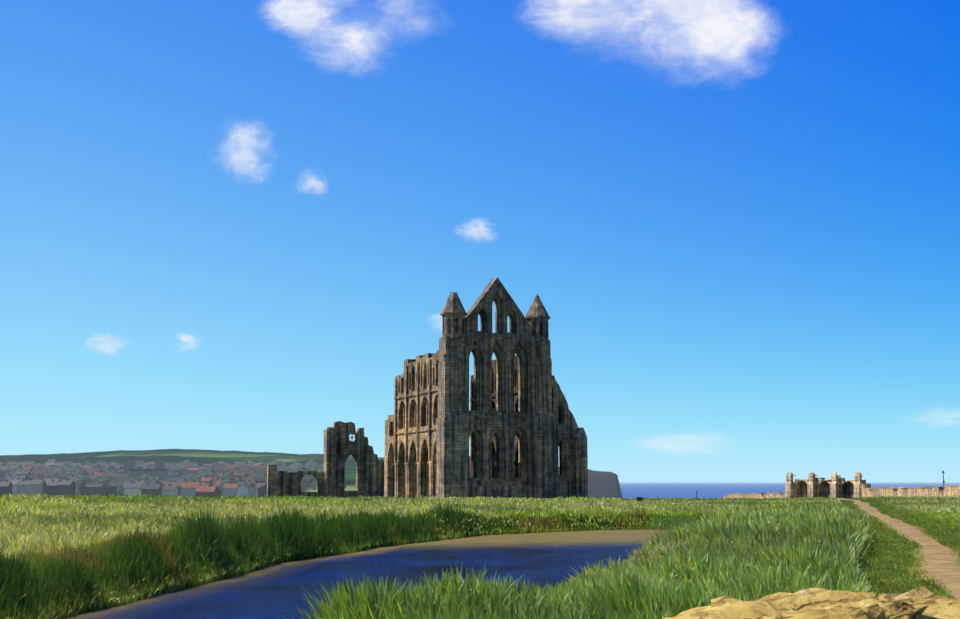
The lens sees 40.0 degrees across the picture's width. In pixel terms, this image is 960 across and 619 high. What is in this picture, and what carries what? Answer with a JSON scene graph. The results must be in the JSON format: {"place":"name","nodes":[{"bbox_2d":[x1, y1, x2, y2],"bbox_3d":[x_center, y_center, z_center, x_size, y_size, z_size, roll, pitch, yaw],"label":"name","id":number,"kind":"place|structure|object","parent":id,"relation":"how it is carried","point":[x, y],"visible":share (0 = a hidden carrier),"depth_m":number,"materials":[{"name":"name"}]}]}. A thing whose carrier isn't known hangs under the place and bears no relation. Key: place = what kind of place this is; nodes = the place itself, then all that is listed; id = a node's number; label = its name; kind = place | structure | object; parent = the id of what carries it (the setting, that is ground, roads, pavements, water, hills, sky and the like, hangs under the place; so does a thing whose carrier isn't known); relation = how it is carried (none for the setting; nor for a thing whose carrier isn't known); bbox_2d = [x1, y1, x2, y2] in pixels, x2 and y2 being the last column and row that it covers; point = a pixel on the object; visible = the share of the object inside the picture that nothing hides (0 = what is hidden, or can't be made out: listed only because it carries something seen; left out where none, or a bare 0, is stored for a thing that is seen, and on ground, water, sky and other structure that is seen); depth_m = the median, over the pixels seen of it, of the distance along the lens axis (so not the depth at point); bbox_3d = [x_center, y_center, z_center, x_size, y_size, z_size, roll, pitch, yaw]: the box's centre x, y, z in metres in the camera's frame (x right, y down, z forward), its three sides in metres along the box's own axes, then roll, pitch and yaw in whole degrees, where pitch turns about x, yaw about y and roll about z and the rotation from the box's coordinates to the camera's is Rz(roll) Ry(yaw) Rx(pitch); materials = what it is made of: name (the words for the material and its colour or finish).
{"place":"outdoors","nodes":[
{"label":"outdoors","id":0,"kind":"place"},
{"bbox_2d":[181,336,191,344],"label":"cloud","id":1,"kind":"structure","parent":0,"point":[186,338],"depth_m":9117.35,"materials":[{"name":"white"}]},
{"bbox_2d":[232,131,254,166],"bbox_3d":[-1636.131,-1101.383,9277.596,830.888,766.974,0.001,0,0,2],"label":"cloud","id":2,"kind":"structure","parent":0,"point":[243,155],"depth_m":9278.25,"materials":[{"name":"white"}]},
{"bbox_2d":[270,0,327,28],"bbox_3d":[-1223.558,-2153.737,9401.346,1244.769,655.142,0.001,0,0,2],"label":"cloud","id":3,"kind":"structure","parent":0,"point":[298,14],"depth_m":9403.60,"materials":[{"name":"white"}]},
{"bbox_2d":[0,449,622,497],"bbox_3d":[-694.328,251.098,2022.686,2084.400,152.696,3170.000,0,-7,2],"label":"hill","id":4,"kind":"structure","parent":0,"point":[601,484],"depth_m":3103.43,"materials":[{"name":"green plant"}]},
{"bbox_2d":[0,459,283,497],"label":"town buildings","id":5,"kind":"structure","parent":4,"relation":"on","point":[28,478],"depth_m":937.19,"materials":[{"name":"white stone"}]},
{"bbox_2d":[0,459,346,494],"bbox_3d":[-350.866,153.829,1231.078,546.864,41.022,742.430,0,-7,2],"label":"town trees","id":6,"kind":"object","parent":4,"relation":"on","point":[82,479],"visible":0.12,"depth_m":1012.74,"materials":[{"name":"green plant"}]},
{"bbox_2d":[308,180,320,187],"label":"cloud","id":7,"kind":"structure","parent":0,"point":[313,183],"depth_m":9234.97,"materials":[{"name":"white"}]},
{"bbox_2d":[331,26,372,55],"bbox_3d":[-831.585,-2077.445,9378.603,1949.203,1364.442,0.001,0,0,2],"label":"cloud","id":8,"kind":"structure","parent":0,"point":[353,38],"depth_m":9380.68,"materials":[{"name":"white"}]},
{"bbox_2d":[65,530,672,618],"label":"pond water","id":9,"kind":"structure","parent":0,"point":[275,592],"depth_m":49.51,"materials":[{"name":"blue liquid"}]},
{"bbox_2d":[470,223,485,235],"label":"cloud","id":10,"kind":"structure","parent":0,"point":[475,231],"depth_m":9151.93,"materials":[{"name":"white"}]},
{"bbox_2d":[0,0,959,481],"label":"sky","id":11,"kind":"structure","parent":0,"point":[745,267],"materials":[{"name":"blue"}]},
{"bbox_2d":[0,493,959,618],"bbox_3d":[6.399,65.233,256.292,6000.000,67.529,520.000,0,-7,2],"label":"meadow ground","id":12,"kind":"structure","parent":0,"point":[669,522],"depth_m":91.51,"materials":[{"name":"green plant"}]},
{"bbox_2d":[267,277,587,498],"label":"abbey","id":13,"kind":"structure","parent":12,"relation":"on","point":[516,424],"depth_m":172.07,"materials":[{"name":"stone"}]},
{"bbox_2d":[722,493,784,497],"bbox_3d":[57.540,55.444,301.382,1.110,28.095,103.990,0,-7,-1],"label":"boundary wall","id":14,"kind":"structure","parent":12,"relation":"on","point":[758,495],"depth_m":277.06,"materials":[{"name":"stone"}]},
{"bbox_2d":[663,586,959,618],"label":"sandstone rock","id":15,"kind":"object","parent":12,"relation":"on","point":[922,602],"visible":1,"depth_m":13.49,"materials":[{"name":"beige stone"}]},
{"bbox_2d":[785,472,870,497],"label":"ruined arcade","id":16,"kind":"object","parent":12,"relation":"on","point":[835,486],"visible":0.85,"depth_m":246.71,"materials":[{"name":"stone"}]},
{"bbox_2d":[862,485,959,496],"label":"boundary wall","id":17,"kind":"structure","parent":12,"relation":"on","point":[951,490],"depth_m":209.17,"materials":[{"name":"stone"}]},
{"bbox_2d":[542,0,609,24],"bbox_3d":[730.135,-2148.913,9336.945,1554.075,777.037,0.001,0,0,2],"label":"cloud","id":18,"kind":"structure","parent":0,"point":[564,13],"depth_m":9340.50,"materials":[{"name":"white"}]},
{"bbox_2d":[592,0,731,59],"bbox_3d":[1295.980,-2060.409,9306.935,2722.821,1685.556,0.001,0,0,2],"label":"cloud","id":19,"kind":"structure","parent":0,"point":[686,16],"depth_m":9304.51,"materials":[{"name":"white"}]},
{"bbox_2d":[691,4,762,58],"bbox_3d":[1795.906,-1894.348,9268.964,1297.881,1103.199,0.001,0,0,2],"label":"cloud","id":20,"kind":"structure","parent":0,"point":[735,30],"depth_m":9270.55,"materials":[{"name":"white"}]},
{"bbox_2d":[619,482,959,498],"bbox_3d":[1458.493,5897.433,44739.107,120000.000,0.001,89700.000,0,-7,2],"label":"sea","id":21,"kind":"structure","parent":0,"point":[663,490],"depth_m":14038.41,"materials":[{"name":"blue liquid"}]},
{"bbox_2d":[834,498,959,600],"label":"dirt path","id":22,"kind":"structure","parent":0,"point":[943,566],"depth_m":44.34,"materials":[{"name":"brown soil"}]}
]}

